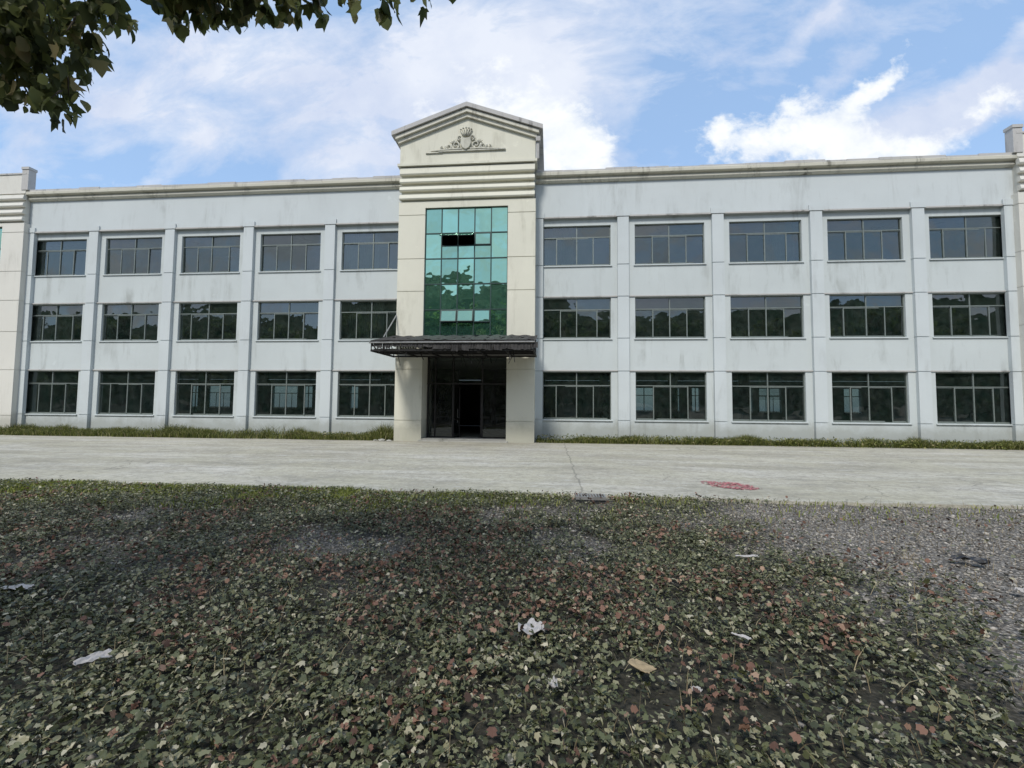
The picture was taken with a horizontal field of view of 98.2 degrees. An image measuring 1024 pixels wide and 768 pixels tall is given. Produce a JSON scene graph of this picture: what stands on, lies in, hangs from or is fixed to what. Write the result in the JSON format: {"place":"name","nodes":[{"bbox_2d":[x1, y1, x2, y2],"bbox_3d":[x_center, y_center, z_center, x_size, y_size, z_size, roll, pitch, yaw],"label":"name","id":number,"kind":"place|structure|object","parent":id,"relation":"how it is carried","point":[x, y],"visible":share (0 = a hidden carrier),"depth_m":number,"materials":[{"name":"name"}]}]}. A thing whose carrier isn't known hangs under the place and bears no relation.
{"place":"outdoors","nodes":[
{"label":"outdoors","id":0,"kind":"place"},
{"bbox_2d":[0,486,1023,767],"bbox_3d":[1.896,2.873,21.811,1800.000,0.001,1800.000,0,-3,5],"label":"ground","id":1,"kind":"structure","parent":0,"point":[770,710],"depth_m":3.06,"materials":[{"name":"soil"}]},
{"bbox_2d":[0,0,455,132],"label":"broadleaf tree","id":2,"kind":"object","parent":1,"relation":"on","point":[34,41],"visible":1,"depth_m":2.97,"materials":[{"name":"green plant"}]},
{"bbox_2d":[0,101,1023,444],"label":"factory building","id":3,"kind":"structure","parent":1,"relation":"on","point":[472,273],"depth_m":21.70,"materials":[{"name":"paint"}]},
{"bbox_2d":[24,371,78,414],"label":"window","id":4,"kind":"structure","parent":3,"relation":"in","point":[48,392],"depth_m":24.29,"materials":[{"name":"glass"}]},
{"bbox_2d":[29,305,82,341],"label":"window","id":5,"kind":"structure","parent":3,"relation":"in","point":[50,323],"depth_m":24.50,"materials":[{"name":"glass"}]},
{"bbox_2d":[34,240,86,276],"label":"window","id":6,"kind":"structure","parent":3,"relation":"in","point":[55,258],"depth_m":24.70,"materials":[{"name":"glass"}]},
{"bbox_2d":[98,371,154,415],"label":"window","id":7,"kind":"structure","parent":3,"relation":"in","point":[121,393],"depth_m":23.91,"materials":[{"name":"glass"}]},
{"bbox_2d":[98,304,158,341],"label":"window","id":8,"kind":"structure","parent":3,"relation":"in","point":[121,322],"depth_m":24.12,"materials":[{"name":"glass"}]},
{"bbox_2d":[102,238,161,275],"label":"window","id":9,"kind":"structure","parent":3,"relation":"in","point":[130,256],"depth_m":24.32,"materials":[{"name":"glass"}]},
{"bbox_2d":[171,371,234,416],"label":"window","id":10,"kind":"structure","parent":3,"relation":"in","point":[197,392],"depth_m":23.52,"materials":[{"name":"glass"}]},
{"bbox_2d":[175,303,236,341],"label":"window","id":11,"kind":"structure","parent":3,"relation":"in","point":[203,322],"depth_m":23.72,"materials":[{"name":"glass"}]},
{"bbox_2d":[179,236,239,273],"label":"window","id":12,"kind":"structure","parent":3,"relation":"in","point":[205,254],"depth_m":23.92,"materials":[{"name":"glass"}]},
{"bbox_2d":[252,371,315,417],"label":"window","id":13,"kind":"structure","parent":3,"relation":"in","point":[278,393],"depth_m":23.13,"materials":[{"name":"glass"}]},
{"bbox_2d":[255,302,318,340],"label":"window","id":14,"kind":"structure","parent":3,"relation":"in","point":[276,322],"depth_m":23.33,"materials":[{"name":"glass"}]},
{"bbox_2d":[258,233,320,272],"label":"window","id":15,"kind":"structure","parent":3,"relation":"in","point":[280,252],"depth_m":23.53,"materials":[{"name":"glass"}]},
{"bbox_2d":[335,372,394,418],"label":"window","id":16,"kind":"structure","parent":3,"relation":"in","point":[360,394],"depth_m":22.75,"materials":[{"name":"glass"}]},
{"bbox_2d":[337,301,396,340],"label":"window","id":17,"kind":"structure","parent":3,"relation":"in","point":[360,320],"depth_m":22.96,"materials":[{"name":"glass"}]},
{"bbox_2d":[339,231,397,270],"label":"window","id":18,"kind":"structure","parent":3,"relation":"in","point":[362,251],"depth_m":23.15,"materials":[{"name":"glass"}]},
{"bbox_2d":[423,206,507,335],"bbox_3d":[-2.258,-5.505,21.296,4.145,6.322,0.606,0,-3,5],"label":"curtain window","id":19,"kind":"structure","parent":3,"relation":"in","point":[462,282],"depth_m":21.53,"materials":[{"name":"teal glass"}]},
{"bbox_2d":[542,372,612,420],"bbox_3d":[3.167,0.601,21.755,3.446,2.396,0.240,0,-3,5],"label":"window","id":20,"kind":"structure","parent":3,"relation":"in","point":[579,396],"depth_m":21.82,"materials":[{"name":"glass"}]},
{"bbox_2d":[543,298,611,339],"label":"window","id":21,"kind":"structure","parent":3,"relation":"in","point":[575,318],"depth_m":22.02,"materials":[{"name":"glass"}]},
{"bbox_2d":[543,226,611,266],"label":"window","id":22,"kind":"structure","parent":3,"relation":"in","point":[580,246],"depth_m":22.22,"materials":[{"name":"glass"}]},
{"bbox_2d":[634,223,706,265],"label":"window","id":23,"kind":"structure","parent":3,"relation":"in","point":[655,244],"depth_m":21.83,"materials":[{"name":"glass"}]},
{"bbox_2d":[634,297,707,339],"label":"window","id":24,"kind":"structure","parent":3,"relation":"in","point":[654,318],"depth_m":21.63,"materials":[{"name":"glass"}]},
{"bbox_2d":[635,372,708,421],"bbox_3d":[7.640,0.619,21.364,3.446,2.396,0.240,0,-3,5],"label":"window","id":25,"kind":"structure","parent":3,"relation":"in","point":[669,396],"depth_m":21.42,"materials":[{"name":"glass"}]},
{"bbox_2d":[729,221,803,263],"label":"window","id":26,"kind":"structure","parent":3,"relation":"in","point":[768,241],"depth_m":21.43,"materials":[{"name":"glass"}]},
{"bbox_2d":[730,296,806,338],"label":"window","id":27,"kind":"structure","parent":3,"relation":"in","point":[752,317],"depth_m":21.23,"materials":[{"name":"glass"}]},
{"bbox_2d":[731,372,808,422],"bbox_3d":[12.113,0.637,20.973,3.446,2.396,0.240,0,-3,5],"label":"window","id":28,"kind":"structure","parent":3,"relation":"in","point":[763,397],"depth_m":21.03,"materials":[{"name":"glass"}]},
{"bbox_2d":[827,218,905,261],"bbox_3d":[16.652,-6.804,20.988,3.446,2.084,0.240,0,-3,5],"label":"window","id":29,"kind":"structure","parent":3,"relation":"in","point":[849,240],"depth_m":21.04,"materials":[{"name":"glass"}]},
{"bbox_2d":[829,294,908,338],"bbox_3d":[16.627,-3.155,20.869,3.446,2.083,0.400,0,-3,5],"label":"window","id":30,"kind":"structure","parent":3,"relation":"in","point":[851,316],"depth_m":20.84,"materials":[{"name":"glass"}]},
{"bbox_2d":[832,372,912,424],"bbox_3d":[16.586,0.655,20.582,3.446,2.396,0.240,0,-3,5],"label":"window","id":31,"kind":"structure","parent":3,"relation":"in","point":[857,397],"depth_m":20.64,"materials":[{"name":"glass"}]},
{"bbox_2d":[929,215,1004,259],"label":"window","id":32,"kind":"structure","parent":3,"relation":"in","point":[956,237],"depth_m":20.66,"materials":[{"name":"glass"}]},
{"bbox_2d":[932,293,1007,337],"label":"window","id":33,"kind":"structure","parent":3,"relation":"in","point":[975,315],"depth_m":20.46,"materials":[{"name":"glass"}]},
{"bbox_2d":[935,373,1012,425],"bbox_3d":[21.059,0.673,20.191,3.446,2.396,0.240,0,-3,5],"label":"window","id":34,"kind":"structure","parent":3,"relation":"in","point":[984,398],"depth_m":20.25,"materials":[{"name":"glass"}]},
{"bbox_2d":[0,477,1023,767],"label":"leaf litter","id":35,"kind":"object","parent":1,"relation":"on","point":[390,749],"visible":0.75,"depth_m":3.06,"materials":[{"name":"green plant"}]},
{"bbox_2d":[0,583,34,589],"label":"paper scrap","id":36,"kind":"object","parent":35,"relation":"on","point":[25,586],"visible":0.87,"depth_m":3.72,"materials":[{"name":"white paper"}]},
{"bbox_2d":[72,649,112,665],"bbox_3d":[-2.542,1.661,2.691,0.100,0.033,0.185,-2,-4,43],"label":"paper scrap","id":37,"kind":"object","parent":35,"relation":"on","point":[92,657],"visible":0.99,"depth_m":2.69,"materials":[{"name":"white paper"}]},
{"bbox_2d":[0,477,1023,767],"bbox_3d":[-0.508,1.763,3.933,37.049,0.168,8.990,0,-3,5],"label":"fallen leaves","id":38,"kind":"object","parent":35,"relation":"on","point":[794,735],"visible":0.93,"depth_m":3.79,"materials":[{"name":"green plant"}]},
{"bbox_2d":[518,618,544,634],"bbox_3d":[0.134,1.711,3.128,0.190,0.056,0.169,2,-3,-18],"label":"crumpled paper","id":39,"kind":"object","parent":35,"relation":"on","point":[527,627],"visible":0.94,"depth_m":3.13,"materials":[{"name":"white paper"}]},
{"bbox_2d":[548,676,557,688],"bbox_3d":[0.233,1.680,2.498,0.052,0.037,0.082,1,-3,-5],"label":"plastic scrap","id":40,"kind":"object","parent":35,"relation":"on","point":[553,685],"visible":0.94,"depth_m":2.50,"materials":[{"name":"white plastic"}]},
{"bbox_2d":[628,658,656,673],"bbox_3d":[0.780,1.700,2.682,0.095,0.016,0.168,3,-4,-41],"label":"cardboard piece","id":41,"kind":"object","parent":35,"relation":"on","point":[642,666],"visible":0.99,"depth_m":2.67,"materials":[{"name":"beige cardboard"}]},
{"bbox_2d":[690,686,702,692],"bbox_3d":[1.034,1.712,2.488,0.065,0.030,0.040,0,-3,5],"label":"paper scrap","id":42,"kind":"object","parent":35,"relation":"on","point":[699,688],"visible":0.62,"depth_m":2.49,"materials":[{"name":"white paper"}]},
{"bbox_2d":[731,632,750,639],"bbox_3d":[1.563,1.717,3.024,0.128,0.018,0.036,-2,-4,40],"label":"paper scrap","id":43,"kind":"object","parent":35,"relation":"on","point":[744,636],"visible":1,"depth_m":3.02,"materials":[{"name":"paper"}]},
{"bbox_2d":[735,554,758,556],"bbox_3d":[2.496,1.826,4.717,0.256,0.020,0.050,1,-3,-1],"label":"white strip","id":44,"kind":"object","parent":35,"relation":"on","point":[753,555],"visible":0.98,"depth_m":4.71,"materials":[{"name":"paper"}]},
{"bbox_2d":[0,479,1023,767],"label":"dry stalks","id":45,"kind":"object","parent":1,"relation":"on","point":[522,619],"visible":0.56,"depth_m":3.75,"materials":[{"name":"beige plant"}]},
{"bbox_2d":[575,493,605,503],"bbox_3d":[1.406,2.053,7.966,0.530,0.117,0.320,0,-3,5],"label":"drain grate","id":46,"kind":"object","parent":1,"relation":"on","point":[596,499],"visible":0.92,"depth_m":7.84,"materials":[{"name":"grey metal"}]},
{"bbox_2d":[0,435,1023,508],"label":"concrete yard","id":47,"kind":"structure","parent":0,"point":[958,478],"depth_m":12.04,"materials":[{"name":"grey concrete"}]},
{"bbox_2d":[0,423,1023,449],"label":"wall weeds","id":48,"kind":"object","parent":47,"relation":"on","point":[182,432],"depth_m":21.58,"materials":[{"name":"green plant"}]},
{"bbox_2d":[701,481,761,489],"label":"red paper bits","id":49,"kind":"object","parent":47,"relation":"on","point":[739,484],"visible":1,"depth_m":9.43,"materials":[{"name":"paper"}]},
{"bbox_2d":[0,489,1023,766],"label":"gravel","id":50,"kind":"structure","parent":0,"point":[848,555],"depth_m":5.47,"materials":[{"name":"grey gravel"}]},
{"bbox_2d":[951,553,990,564],"bbox_3d":[4.962,1.897,4.809,0.306,0.079,0.120,-2,-4,35],"label":"black scrap","id":51,"kind":"object","parent":50,"relation":"on","point":[965,557],"visible":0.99,"depth_m":4.79,"materials":[{"name":"plastic"}]},
{"bbox_2d":[1013,587,1023,592],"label":"white scrap","id":52,"kind":"object","parent":50,"relation":"on","point":[1020,589],"visible":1,"depth_m":4.00,"materials":[{"name":"paper"}]},
{"bbox_2d":[0,478,1023,533],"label":"edge grass","id":53,"kind":"structure","parent":0,"point":[22,487],"depth_m":7.90,"materials":[{"name":"green plant"}]},
{"bbox_2d":[0,0,1023,189],"label":"sky","id":54,"kind":"structure","parent":0,"point":[609,83],"materials":[{"name":"blue"}]}
]}

